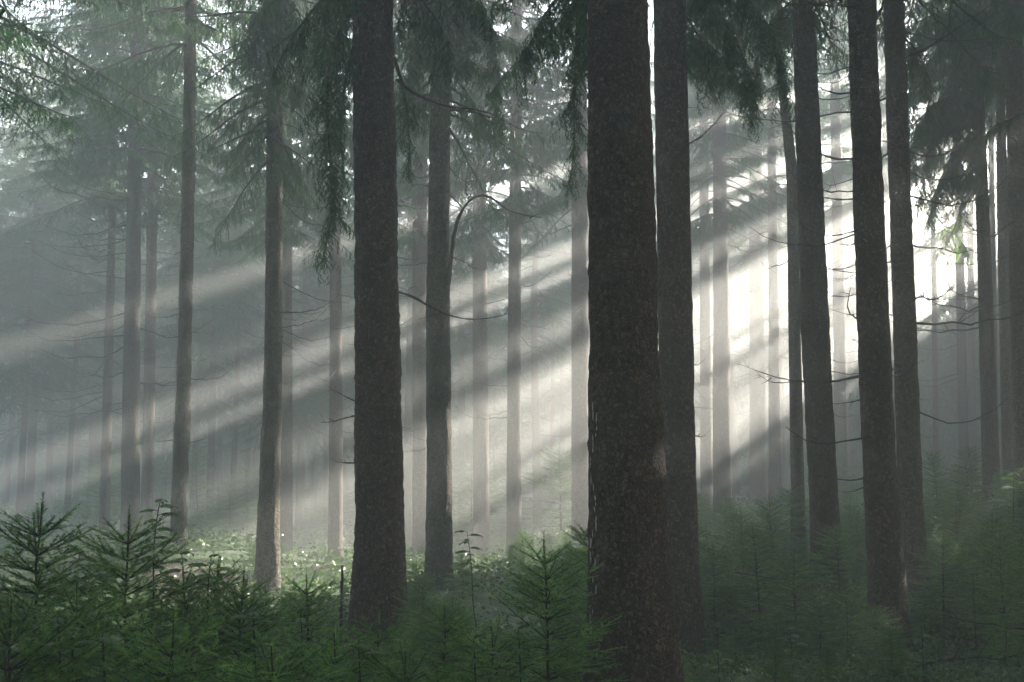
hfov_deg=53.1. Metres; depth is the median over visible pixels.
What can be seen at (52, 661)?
rowan seedling
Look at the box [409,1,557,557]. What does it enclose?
spruce tree
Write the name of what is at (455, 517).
spruce sapling
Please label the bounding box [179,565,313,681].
spruce sapling
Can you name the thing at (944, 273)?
sky
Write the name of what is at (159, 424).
spruce tree
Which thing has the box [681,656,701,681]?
spruce sapling
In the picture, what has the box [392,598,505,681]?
spruce sapling
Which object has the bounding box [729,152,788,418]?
spruce tree
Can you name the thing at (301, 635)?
rowan seedling
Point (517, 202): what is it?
spruce tree
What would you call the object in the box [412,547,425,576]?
spruce sapling
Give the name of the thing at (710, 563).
spruce sapling
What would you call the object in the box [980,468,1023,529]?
rowan seedling
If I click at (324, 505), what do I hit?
spruce sapling
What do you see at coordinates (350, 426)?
spruce tree
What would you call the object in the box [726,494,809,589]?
spruce sapling
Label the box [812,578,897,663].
spruce sapling
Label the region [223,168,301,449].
spruce tree
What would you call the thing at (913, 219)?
spruce tree
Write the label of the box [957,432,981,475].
spruce sapling
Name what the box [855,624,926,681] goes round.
spruce sapling
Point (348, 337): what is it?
spruce tree
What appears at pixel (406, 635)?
spruce sapling
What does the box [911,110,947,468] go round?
spruce tree
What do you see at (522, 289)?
spruce tree
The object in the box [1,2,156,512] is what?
spruce tree
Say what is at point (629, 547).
spruce tree
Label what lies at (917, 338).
spruce tree
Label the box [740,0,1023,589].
spruce tree
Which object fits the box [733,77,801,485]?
spruce tree
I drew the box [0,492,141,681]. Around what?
spruce sapling
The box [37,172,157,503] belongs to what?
spruce tree
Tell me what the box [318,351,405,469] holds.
spruce tree
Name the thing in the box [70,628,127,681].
rowan seedling
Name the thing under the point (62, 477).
spruce tree
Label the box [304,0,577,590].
spruce tree
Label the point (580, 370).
spruce tree
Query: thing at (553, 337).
spruce tree
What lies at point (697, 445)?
spruce tree
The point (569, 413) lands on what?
spruce tree
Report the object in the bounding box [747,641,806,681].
spruce sapling
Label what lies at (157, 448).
spruce tree
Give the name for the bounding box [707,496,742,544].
spruce sapling
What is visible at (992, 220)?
spruce tree
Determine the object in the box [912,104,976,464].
spruce tree
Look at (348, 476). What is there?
spruce tree
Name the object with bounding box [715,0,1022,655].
spruce tree
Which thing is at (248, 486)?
spruce sapling
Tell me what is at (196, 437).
spruce tree
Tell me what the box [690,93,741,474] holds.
spruce tree
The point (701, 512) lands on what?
spruce sapling
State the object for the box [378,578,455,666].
spruce sapling
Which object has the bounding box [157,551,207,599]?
rowan seedling
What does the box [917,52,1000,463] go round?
spruce tree
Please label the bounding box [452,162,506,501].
spruce tree
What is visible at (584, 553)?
spruce sapling
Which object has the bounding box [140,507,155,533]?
spruce sapling
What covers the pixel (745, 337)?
spruce tree
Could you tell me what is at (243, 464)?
spruce tree
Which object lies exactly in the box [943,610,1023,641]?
fallen branch
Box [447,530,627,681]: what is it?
spruce sapling
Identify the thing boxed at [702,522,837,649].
spruce sapling
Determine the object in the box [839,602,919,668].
spruce sapling
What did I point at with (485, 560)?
undergrowth
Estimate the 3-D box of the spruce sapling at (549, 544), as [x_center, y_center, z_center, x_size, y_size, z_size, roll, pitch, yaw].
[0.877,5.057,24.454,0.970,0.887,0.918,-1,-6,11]
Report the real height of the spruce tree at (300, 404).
21.853 m
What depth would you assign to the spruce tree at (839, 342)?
37.44 m
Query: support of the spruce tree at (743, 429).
on the ground
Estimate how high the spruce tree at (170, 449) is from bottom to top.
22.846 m
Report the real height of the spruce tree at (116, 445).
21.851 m
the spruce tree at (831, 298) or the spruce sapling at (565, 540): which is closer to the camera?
the spruce sapling at (565, 540)
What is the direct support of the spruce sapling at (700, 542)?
on the ground
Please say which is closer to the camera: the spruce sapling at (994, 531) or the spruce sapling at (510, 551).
the spruce sapling at (994, 531)
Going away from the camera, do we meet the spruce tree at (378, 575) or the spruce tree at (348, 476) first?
the spruce tree at (378, 575)
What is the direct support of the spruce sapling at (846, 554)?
on the ground
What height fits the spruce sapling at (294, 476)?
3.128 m
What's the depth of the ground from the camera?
16.50 m
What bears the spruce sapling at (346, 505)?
on the ground
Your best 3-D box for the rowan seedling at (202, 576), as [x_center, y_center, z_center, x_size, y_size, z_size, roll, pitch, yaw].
[-1.798,1.521,6.092,0.319,0.492,0.288,0,-6,0]
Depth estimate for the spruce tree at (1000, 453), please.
46.09 m
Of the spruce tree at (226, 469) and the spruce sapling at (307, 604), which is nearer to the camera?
the spruce sapling at (307, 604)
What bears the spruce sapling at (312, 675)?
on the ground
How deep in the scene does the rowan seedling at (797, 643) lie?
8.76 m
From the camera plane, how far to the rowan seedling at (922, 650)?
8.75 m
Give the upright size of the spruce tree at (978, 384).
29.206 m
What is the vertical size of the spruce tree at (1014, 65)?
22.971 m
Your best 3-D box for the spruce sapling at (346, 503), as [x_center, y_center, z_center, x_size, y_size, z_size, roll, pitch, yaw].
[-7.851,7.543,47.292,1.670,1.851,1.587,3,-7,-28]
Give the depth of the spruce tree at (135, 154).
25.19 m
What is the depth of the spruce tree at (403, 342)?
60.72 m
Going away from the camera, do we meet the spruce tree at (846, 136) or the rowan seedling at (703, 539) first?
the rowan seedling at (703, 539)
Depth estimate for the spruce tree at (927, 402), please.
48.43 m
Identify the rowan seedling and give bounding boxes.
[34,609,85,681]
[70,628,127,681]
[125,498,184,613]
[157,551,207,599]
[185,554,238,638]
[226,603,275,673]
[278,609,324,678]
[334,634,387,681]
[451,634,503,681]
[452,530,492,627]
[500,625,545,681]
[698,531,730,563]
[702,627,732,681]
[773,627,806,677]
[906,627,938,680]
[960,574,989,649]
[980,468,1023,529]
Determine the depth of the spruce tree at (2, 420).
52.40 m
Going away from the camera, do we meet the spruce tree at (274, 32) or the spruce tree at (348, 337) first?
the spruce tree at (274, 32)
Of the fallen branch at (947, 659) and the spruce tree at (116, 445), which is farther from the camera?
the spruce tree at (116, 445)
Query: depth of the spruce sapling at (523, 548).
18.34 m
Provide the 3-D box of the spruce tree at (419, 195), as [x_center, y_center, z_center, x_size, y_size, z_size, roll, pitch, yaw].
[-2.613,-4.861,27.739,4.780,22.573,4.487,0,-6,0]
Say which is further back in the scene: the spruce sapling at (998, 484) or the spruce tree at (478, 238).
the spruce tree at (478, 238)
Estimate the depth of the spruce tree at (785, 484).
50.07 m
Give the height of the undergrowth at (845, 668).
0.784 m
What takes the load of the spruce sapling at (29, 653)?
on the ground
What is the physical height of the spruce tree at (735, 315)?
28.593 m
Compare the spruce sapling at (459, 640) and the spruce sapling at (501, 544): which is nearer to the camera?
the spruce sapling at (459, 640)
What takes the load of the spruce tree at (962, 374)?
on the ground
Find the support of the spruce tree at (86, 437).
on the ground
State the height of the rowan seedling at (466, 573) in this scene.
0.797 m
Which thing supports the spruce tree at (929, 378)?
on the ground
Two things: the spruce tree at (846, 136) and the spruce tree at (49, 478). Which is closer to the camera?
the spruce tree at (49, 478)
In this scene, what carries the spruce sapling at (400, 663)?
on the ground
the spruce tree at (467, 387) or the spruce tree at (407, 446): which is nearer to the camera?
the spruce tree at (407, 446)
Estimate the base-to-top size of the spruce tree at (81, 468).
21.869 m
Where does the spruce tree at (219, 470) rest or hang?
on the ground
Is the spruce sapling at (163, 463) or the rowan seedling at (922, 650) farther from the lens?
the spruce sapling at (163, 463)
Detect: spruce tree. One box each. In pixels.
[0,0,114,517]
[0,0,117,511]
[0,0,203,171]
[0,0,222,537]
[0,2,74,444]
[0,9,5,17]
[0,32,75,507]
[0,214,46,464]
[0,331,119,502]
[0,362,82,501]
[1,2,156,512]
[5,0,265,537]
[5,8,124,508]
[18,174,121,502]
[28,0,263,534]
[35,422,87,490]
[35,423,112,494]
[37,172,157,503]
[41,345,155,469]
[54,127,158,499]
[56,0,320,553]
[58,244,91,498]
[78,163,174,497]
[81,280,161,493]
[104,4,252,525]
[111,320,193,499]
[112,189,196,502]
[113,220,191,484]
[120,172,207,501]
[140,0,264,519]
[141,50,261,508]
[154,269,244,504]
[156,323,204,487]
[163,0,352,602]
[169,9,301,520]
[169,140,263,506]
[172,347,259,465]
[176,0,354,554]
[188,248,259,497]
[191,142,298,511]
[199,345,262,490]
[216,0,429,563]
[216,194,297,504]
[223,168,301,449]
[229,107,354,534]
[250,0,519,660]
[250,222,328,491]
[258,264,354,506]
[260,107,353,520]
[260,247,328,497]
[262,140,354,521]
[292,166,354,440]
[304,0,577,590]
[305,392,354,493]
[310,142,354,510]
[310,151,407,447]
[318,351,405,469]
[318,425,350,486]
[320,69,407,435]
[341,2,501,560]
[341,3,472,544]
[351,207,467,511]
[352,211,407,467]
[401,155,506,525]
[404,115,527,530]
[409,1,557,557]
[421,0,587,556]
[452,118,556,517]
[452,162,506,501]
[452,183,547,475]
[452,196,505,439]
[469,4,589,533]
[472,270,507,425]
[485,0,685,681]
[490,91,589,521]
[496,1,654,545]
[500,174,568,497]
[500,179,569,490]
[500,182,529,458]
[504,98,557,491]
[521,96,589,517]
[521,212,589,503]
[526,167,571,428]
[527,79,568,478]
[529,216,589,499]
[537,0,796,653]
[539,63,587,481]
[648,0,903,592]
[648,24,697,363]
[650,0,788,526]
[650,1,774,522]
[654,24,744,487]
[654,99,739,449]
[654,194,712,460]
[656,234,712,443]
[687,0,879,553]
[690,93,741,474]
[691,21,788,489]
[691,107,786,495]
[691,119,745,488]
[694,48,795,502]
[697,107,767,485]
[711,0,832,507]
[711,16,804,488]
[711,106,768,482]
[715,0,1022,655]
[729,101,831,492]
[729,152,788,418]
[730,230,803,454]
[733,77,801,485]
[735,105,788,484]
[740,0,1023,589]
[740,45,862,486]
[767,147,788,393]
[777,0,887,508]
[781,90,857,482]
[781,141,832,387]
[784,55,832,392]
[785,1,886,485]
[788,135,831,357]
[801,106,890,484]
[819,20,862,475]
[824,31,860,444]
[828,135,857,342]
[842,0,957,478]
[842,8,943,473]
[842,23,948,466]
[857,7,932,447]
[877,0,1023,509]
[889,0,1001,473]
[906,0,965,470]
[907,0,999,487]
[907,0,1023,513]
[910,0,1000,472]
[910,0,1023,492]
[911,106,944,335]
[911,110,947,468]
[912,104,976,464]
[916,10,999,478]
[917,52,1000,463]
[918,144,975,337]
[929,124,1001,475]
[938,140,996,287]
[942,1,1023,433]
[949,99,1005,479]
[964,70,1006,450]
[967,146,996,463]
[977,43,1023,458]
[983,0,1023,191]
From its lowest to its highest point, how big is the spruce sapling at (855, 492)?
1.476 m
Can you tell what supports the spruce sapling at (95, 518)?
on the ground
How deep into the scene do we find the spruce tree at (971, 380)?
40.12 m
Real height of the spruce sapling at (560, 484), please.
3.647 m
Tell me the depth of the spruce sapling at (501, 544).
27.43 m
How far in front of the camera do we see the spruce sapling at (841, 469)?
31.97 m
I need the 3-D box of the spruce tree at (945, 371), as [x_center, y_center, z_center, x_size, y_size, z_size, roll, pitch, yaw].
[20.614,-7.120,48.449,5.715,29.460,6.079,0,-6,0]
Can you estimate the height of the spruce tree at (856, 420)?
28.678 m
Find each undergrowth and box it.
[0,465,1023,658]
[0,602,1023,681]
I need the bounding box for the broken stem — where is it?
[329,565,354,645]
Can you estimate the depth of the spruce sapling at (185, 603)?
6.15 m
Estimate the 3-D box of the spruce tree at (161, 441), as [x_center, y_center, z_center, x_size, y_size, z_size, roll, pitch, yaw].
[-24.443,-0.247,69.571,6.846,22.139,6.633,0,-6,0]
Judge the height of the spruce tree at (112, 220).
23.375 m
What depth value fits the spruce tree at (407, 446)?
35.89 m
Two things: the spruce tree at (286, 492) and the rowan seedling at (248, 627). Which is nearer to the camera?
the rowan seedling at (248, 627)
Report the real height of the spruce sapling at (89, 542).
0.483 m
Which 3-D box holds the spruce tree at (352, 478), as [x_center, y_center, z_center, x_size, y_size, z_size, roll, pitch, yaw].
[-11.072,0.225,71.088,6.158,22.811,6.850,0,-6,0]
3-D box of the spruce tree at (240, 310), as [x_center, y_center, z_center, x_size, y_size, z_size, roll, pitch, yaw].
[-10.716,-3.336,40.468,5.641,21.850,5.372,0,-6,0]
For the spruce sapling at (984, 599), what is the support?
on the ground
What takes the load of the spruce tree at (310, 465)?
on the ground
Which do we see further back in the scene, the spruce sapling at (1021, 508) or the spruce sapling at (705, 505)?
the spruce sapling at (705, 505)
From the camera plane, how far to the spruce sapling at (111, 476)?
44.60 m
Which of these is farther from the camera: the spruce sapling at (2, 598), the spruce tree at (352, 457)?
the spruce tree at (352, 457)
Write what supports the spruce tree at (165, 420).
on the ground
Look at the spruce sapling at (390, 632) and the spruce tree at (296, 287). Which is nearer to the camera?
the spruce sapling at (390, 632)
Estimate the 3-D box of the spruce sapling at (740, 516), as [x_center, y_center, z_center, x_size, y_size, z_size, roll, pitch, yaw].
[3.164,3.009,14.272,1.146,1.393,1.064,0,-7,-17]
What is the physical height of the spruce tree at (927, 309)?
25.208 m
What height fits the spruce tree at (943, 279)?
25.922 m
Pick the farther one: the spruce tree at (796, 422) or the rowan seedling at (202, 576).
the spruce tree at (796, 422)
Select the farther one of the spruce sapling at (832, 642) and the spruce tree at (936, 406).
the spruce tree at (936, 406)
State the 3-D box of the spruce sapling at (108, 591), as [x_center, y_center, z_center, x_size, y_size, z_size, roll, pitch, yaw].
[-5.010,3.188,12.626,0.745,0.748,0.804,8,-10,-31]
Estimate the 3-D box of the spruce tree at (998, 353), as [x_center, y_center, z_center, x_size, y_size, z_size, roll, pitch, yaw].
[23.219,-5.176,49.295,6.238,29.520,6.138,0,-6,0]
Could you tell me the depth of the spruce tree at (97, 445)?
45.64 m
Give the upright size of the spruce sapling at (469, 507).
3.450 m
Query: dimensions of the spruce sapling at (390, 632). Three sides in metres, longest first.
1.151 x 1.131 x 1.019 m
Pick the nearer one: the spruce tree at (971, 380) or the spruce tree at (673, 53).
the spruce tree at (673, 53)
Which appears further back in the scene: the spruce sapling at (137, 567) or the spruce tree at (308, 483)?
the spruce tree at (308, 483)
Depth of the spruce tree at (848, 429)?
47.96 m
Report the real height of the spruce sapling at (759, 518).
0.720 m
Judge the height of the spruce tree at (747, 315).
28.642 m
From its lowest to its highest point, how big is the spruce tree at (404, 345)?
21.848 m
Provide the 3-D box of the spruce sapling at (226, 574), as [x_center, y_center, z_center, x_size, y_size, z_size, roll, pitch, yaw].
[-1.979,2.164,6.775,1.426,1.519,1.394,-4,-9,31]
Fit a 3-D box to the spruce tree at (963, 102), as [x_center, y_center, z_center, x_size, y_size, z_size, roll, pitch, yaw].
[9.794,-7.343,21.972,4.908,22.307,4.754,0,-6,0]
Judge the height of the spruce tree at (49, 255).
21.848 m
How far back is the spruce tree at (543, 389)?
59.45 m
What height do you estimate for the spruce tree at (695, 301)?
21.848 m
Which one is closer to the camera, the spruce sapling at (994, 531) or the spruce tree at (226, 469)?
the spruce sapling at (994, 531)
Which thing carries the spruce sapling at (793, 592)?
on the ground
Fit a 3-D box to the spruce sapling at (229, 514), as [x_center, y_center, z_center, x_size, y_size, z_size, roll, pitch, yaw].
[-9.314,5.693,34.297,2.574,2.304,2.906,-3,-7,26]
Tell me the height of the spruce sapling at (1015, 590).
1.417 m
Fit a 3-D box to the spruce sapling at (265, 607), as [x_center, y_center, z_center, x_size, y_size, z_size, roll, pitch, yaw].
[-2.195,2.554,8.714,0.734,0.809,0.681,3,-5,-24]
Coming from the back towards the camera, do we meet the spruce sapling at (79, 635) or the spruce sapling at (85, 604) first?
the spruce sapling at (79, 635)
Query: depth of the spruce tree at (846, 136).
62.28 m
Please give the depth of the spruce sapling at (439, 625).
7.70 m
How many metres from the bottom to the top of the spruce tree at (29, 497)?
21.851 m
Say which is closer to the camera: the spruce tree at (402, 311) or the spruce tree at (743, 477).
the spruce tree at (402, 311)
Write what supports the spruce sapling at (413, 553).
on the ground
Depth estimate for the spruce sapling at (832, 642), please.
10.23 m
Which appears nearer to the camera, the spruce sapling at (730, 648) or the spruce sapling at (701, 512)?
the spruce sapling at (730, 648)
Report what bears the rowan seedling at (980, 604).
on the ground
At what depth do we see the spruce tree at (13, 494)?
56.51 m
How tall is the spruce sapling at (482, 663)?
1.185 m
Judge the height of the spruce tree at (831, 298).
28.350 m
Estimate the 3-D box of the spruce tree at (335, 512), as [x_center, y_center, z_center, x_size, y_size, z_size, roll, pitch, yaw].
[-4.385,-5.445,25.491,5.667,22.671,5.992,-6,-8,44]
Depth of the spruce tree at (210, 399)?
39.72 m
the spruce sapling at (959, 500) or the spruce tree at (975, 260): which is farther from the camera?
the spruce tree at (975, 260)
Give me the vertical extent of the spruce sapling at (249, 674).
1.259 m
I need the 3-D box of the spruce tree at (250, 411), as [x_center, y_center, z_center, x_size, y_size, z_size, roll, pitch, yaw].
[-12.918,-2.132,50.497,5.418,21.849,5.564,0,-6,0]
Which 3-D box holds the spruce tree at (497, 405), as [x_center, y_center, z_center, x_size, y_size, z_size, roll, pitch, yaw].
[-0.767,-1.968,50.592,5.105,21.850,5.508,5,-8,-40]
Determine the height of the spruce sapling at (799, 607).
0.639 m
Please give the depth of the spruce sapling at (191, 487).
37.77 m
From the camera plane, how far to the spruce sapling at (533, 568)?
14.67 m
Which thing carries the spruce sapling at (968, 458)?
on the ground
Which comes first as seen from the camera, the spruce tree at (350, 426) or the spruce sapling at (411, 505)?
the spruce sapling at (411, 505)
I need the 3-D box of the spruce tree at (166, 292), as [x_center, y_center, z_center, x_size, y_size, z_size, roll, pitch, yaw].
[-12.416,-3.747,38.677,5.374,21.852,5.466,0,-6,0]
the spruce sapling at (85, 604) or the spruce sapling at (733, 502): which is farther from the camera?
the spruce sapling at (733, 502)
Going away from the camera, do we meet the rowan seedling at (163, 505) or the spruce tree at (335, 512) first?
the rowan seedling at (163, 505)
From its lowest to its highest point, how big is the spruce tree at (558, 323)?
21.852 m
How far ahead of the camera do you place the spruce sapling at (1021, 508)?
16.39 m
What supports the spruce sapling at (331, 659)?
on the ground
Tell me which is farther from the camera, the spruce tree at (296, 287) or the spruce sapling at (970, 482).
the spruce tree at (296, 287)
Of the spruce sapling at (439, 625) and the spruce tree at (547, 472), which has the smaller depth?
the spruce sapling at (439, 625)
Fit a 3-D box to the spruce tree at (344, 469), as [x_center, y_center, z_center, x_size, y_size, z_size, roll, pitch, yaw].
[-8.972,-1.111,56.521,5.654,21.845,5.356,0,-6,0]
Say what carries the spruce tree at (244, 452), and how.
on the ground
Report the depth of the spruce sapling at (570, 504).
32.31 m
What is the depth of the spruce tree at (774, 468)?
34.21 m
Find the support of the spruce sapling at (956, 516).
on the ground
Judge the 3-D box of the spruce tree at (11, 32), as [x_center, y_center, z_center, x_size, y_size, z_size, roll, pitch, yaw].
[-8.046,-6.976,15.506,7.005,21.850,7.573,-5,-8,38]
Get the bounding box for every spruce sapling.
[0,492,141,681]
[0,569,153,681]
[0,582,153,681]
[0,587,66,681]
[2,505,236,681]
[38,612,117,680]
[51,458,140,523]
[55,603,259,681]
[79,448,120,502]
[82,535,94,552]
[83,448,120,511]
[83,513,98,535]
[87,572,127,623]
[105,638,160,681]
[123,552,148,584]
[127,559,252,681]
[130,589,170,633]
[140,447,205,510]
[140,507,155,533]
[142,553,279,681]
[144,607,237,681]
[154,445,233,526]
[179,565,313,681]
[196,479,257,534]
[198,626,348,681]
[206,464,259,530]
[234,540,255,585]
[237,596,289,670]
[256,566,365,681]
[259,619,407,681]
[269,589,311,637]
[274,629,355,681]
[292,460,319,519]
[293,610,447,681]
[306,499,327,535]
[313,476,355,524]
[316,541,326,556]
[325,639,492,681]
[343,489,355,519]
[357,644,426,680]
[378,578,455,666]
[386,625,450,679]
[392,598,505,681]
[406,545,422,565]
[406,558,443,621]
[411,481,411,531]
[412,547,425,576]
[413,598,508,681]
[421,613,558,681]
[432,611,496,677]
[433,597,465,627]
[441,552,487,602]
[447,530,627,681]
[452,455,527,544]
[452,507,470,527]
[456,458,542,521]
[495,444,571,551]
[495,542,505,555]
[501,545,522,573]
[502,530,539,567]
[513,523,588,681]
[521,563,541,595]
[535,536,558,556]
[550,538,575,562]
[551,541,586,577]
[553,484,571,530]
[555,532,571,561]
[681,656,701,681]
[697,491,720,542]
[697,493,721,549]
[698,524,733,617]
[698,545,766,643]
[701,506,782,602]
[702,502,755,560]
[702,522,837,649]
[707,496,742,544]
[710,636,753,675]
[712,496,744,533]
[718,549,868,657]
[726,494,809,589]
[736,503,770,540]
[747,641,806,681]
[751,508,774,533]
[755,485,809,560]
[770,595,867,672]
[776,587,817,631]
[796,522,866,605]
[805,442,863,513]
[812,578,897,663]
[838,481,863,512]
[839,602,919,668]
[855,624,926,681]
[906,529,990,647]
[914,501,1006,593]
[922,446,963,518]
[922,474,936,499]
[923,482,953,514]
[924,463,1008,524]
[925,484,1001,581]
[929,444,1008,503]
[931,510,1023,612]
[934,469,968,496]
[941,526,1023,643]
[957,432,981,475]
[961,548,1023,655]
[975,476,1023,551]
[976,517,1023,614]
[984,471,1012,509]
[988,451,1012,505]
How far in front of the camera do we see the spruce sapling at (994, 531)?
13.78 m
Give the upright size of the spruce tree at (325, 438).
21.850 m
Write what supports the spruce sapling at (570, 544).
on the ground
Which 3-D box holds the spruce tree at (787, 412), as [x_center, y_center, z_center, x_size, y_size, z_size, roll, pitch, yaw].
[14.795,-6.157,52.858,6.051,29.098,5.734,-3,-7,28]
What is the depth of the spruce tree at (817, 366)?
15.06 m
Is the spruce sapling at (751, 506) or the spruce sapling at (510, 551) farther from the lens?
the spruce sapling at (751, 506)
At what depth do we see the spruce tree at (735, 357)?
54.96 m
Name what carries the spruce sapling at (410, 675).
on the ground
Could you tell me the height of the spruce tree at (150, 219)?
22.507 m
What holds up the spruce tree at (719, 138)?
on the ground
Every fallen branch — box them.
[904,628,1021,670]
[904,642,1020,665]
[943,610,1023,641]
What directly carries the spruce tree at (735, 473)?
on the ground
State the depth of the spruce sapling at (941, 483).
19.71 m
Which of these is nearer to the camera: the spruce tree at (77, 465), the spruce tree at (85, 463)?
the spruce tree at (77, 465)
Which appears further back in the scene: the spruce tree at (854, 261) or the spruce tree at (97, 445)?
the spruce tree at (854, 261)
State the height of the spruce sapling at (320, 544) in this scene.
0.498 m
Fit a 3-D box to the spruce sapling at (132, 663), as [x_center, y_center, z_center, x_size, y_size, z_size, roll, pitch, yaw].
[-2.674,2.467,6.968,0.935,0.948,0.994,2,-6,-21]
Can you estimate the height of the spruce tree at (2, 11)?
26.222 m
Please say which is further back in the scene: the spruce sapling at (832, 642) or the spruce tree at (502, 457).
the spruce tree at (502, 457)
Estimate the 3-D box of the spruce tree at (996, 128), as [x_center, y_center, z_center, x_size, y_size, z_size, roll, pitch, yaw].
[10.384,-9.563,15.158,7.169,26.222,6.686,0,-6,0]
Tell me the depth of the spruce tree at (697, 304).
55.31 m
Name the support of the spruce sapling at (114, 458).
on the ground
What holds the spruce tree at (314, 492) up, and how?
on the ground
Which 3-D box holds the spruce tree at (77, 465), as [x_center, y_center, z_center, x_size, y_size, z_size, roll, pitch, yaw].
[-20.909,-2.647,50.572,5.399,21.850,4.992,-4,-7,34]
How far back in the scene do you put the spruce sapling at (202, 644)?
7.40 m
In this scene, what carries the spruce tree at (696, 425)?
on the ground
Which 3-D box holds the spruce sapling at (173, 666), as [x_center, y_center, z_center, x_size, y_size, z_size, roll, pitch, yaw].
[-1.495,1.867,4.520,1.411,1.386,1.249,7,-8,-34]
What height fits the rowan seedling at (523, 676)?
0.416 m
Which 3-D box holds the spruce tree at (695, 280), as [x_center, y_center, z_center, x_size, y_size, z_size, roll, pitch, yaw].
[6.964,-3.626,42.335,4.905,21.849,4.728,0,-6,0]
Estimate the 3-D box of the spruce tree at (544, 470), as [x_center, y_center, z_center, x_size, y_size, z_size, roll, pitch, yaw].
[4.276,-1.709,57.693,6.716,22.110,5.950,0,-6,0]
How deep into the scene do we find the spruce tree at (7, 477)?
43.77 m
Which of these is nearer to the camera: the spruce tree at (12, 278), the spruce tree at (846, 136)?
the spruce tree at (12, 278)
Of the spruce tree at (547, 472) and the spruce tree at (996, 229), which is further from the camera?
the spruce tree at (547, 472)
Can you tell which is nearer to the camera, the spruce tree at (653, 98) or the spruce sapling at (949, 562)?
the spruce sapling at (949, 562)
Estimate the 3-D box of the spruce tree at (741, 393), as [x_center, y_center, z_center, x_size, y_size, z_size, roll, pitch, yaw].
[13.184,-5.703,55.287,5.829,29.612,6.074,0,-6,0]
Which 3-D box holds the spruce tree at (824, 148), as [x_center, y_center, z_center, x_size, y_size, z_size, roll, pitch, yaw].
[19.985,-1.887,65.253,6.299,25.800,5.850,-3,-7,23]
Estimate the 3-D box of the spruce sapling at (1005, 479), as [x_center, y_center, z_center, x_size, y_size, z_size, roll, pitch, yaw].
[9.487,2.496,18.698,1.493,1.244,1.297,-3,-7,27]
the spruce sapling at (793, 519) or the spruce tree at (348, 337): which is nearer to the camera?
the spruce sapling at (793, 519)
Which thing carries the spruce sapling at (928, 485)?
on the ground
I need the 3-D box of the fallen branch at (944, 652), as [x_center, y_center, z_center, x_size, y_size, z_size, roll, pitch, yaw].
[4.500,3.135,10.240,1.196,0.247,0.285,-3,-7,28]
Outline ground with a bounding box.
[0,463,1023,681]
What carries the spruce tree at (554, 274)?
on the ground
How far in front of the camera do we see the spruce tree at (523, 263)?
68.69 m
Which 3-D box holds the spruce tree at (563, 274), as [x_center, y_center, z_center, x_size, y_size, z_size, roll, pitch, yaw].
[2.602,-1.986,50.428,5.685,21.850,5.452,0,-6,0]
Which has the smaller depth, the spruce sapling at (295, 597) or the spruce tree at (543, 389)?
the spruce sapling at (295, 597)
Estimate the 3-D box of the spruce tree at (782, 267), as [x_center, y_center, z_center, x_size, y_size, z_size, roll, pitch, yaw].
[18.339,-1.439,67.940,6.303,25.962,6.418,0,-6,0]
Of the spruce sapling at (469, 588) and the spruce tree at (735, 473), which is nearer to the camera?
the spruce sapling at (469, 588)
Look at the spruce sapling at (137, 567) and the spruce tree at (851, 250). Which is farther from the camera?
the spruce tree at (851, 250)
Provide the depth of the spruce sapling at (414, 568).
12.56 m
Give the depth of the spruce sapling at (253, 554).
16.59 m
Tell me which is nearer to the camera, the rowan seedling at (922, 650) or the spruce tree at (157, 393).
the rowan seedling at (922, 650)
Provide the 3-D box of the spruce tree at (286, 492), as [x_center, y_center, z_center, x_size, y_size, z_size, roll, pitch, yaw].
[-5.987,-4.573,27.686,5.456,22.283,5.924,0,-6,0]
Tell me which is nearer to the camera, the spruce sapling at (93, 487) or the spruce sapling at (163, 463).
the spruce sapling at (93, 487)
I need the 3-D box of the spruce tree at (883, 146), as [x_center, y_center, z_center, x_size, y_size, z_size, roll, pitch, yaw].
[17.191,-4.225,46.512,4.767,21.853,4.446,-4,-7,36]
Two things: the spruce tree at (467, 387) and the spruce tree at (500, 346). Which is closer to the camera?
the spruce tree at (467, 387)
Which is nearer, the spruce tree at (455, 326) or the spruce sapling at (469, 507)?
the spruce sapling at (469, 507)
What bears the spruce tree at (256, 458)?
on the ground
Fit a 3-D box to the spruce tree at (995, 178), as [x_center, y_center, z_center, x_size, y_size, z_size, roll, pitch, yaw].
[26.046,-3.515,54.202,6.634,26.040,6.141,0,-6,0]
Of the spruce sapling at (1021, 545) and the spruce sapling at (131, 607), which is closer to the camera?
the spruce sapling at (131, 607)
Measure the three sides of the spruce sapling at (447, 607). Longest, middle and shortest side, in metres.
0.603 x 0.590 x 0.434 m
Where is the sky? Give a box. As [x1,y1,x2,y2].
[0,0,1006,388]
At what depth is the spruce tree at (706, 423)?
33.07 m
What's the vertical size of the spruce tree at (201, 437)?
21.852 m
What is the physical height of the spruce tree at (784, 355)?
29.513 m
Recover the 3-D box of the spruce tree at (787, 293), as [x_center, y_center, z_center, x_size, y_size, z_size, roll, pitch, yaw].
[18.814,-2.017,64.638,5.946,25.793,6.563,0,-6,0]
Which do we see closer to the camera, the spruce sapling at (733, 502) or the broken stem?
the broken stem
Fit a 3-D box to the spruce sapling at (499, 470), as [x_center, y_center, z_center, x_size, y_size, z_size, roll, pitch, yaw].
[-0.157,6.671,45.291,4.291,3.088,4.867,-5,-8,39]
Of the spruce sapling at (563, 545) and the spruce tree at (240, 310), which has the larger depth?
the spruce tree at (240, 310)
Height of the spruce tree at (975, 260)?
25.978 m
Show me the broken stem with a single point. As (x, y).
(341, 602)
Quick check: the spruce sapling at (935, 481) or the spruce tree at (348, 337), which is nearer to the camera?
the spruce sapling at (935, 481)
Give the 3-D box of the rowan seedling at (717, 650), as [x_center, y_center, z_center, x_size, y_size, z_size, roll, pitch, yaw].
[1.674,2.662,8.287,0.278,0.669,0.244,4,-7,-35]
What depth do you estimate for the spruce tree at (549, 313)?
40.02 m

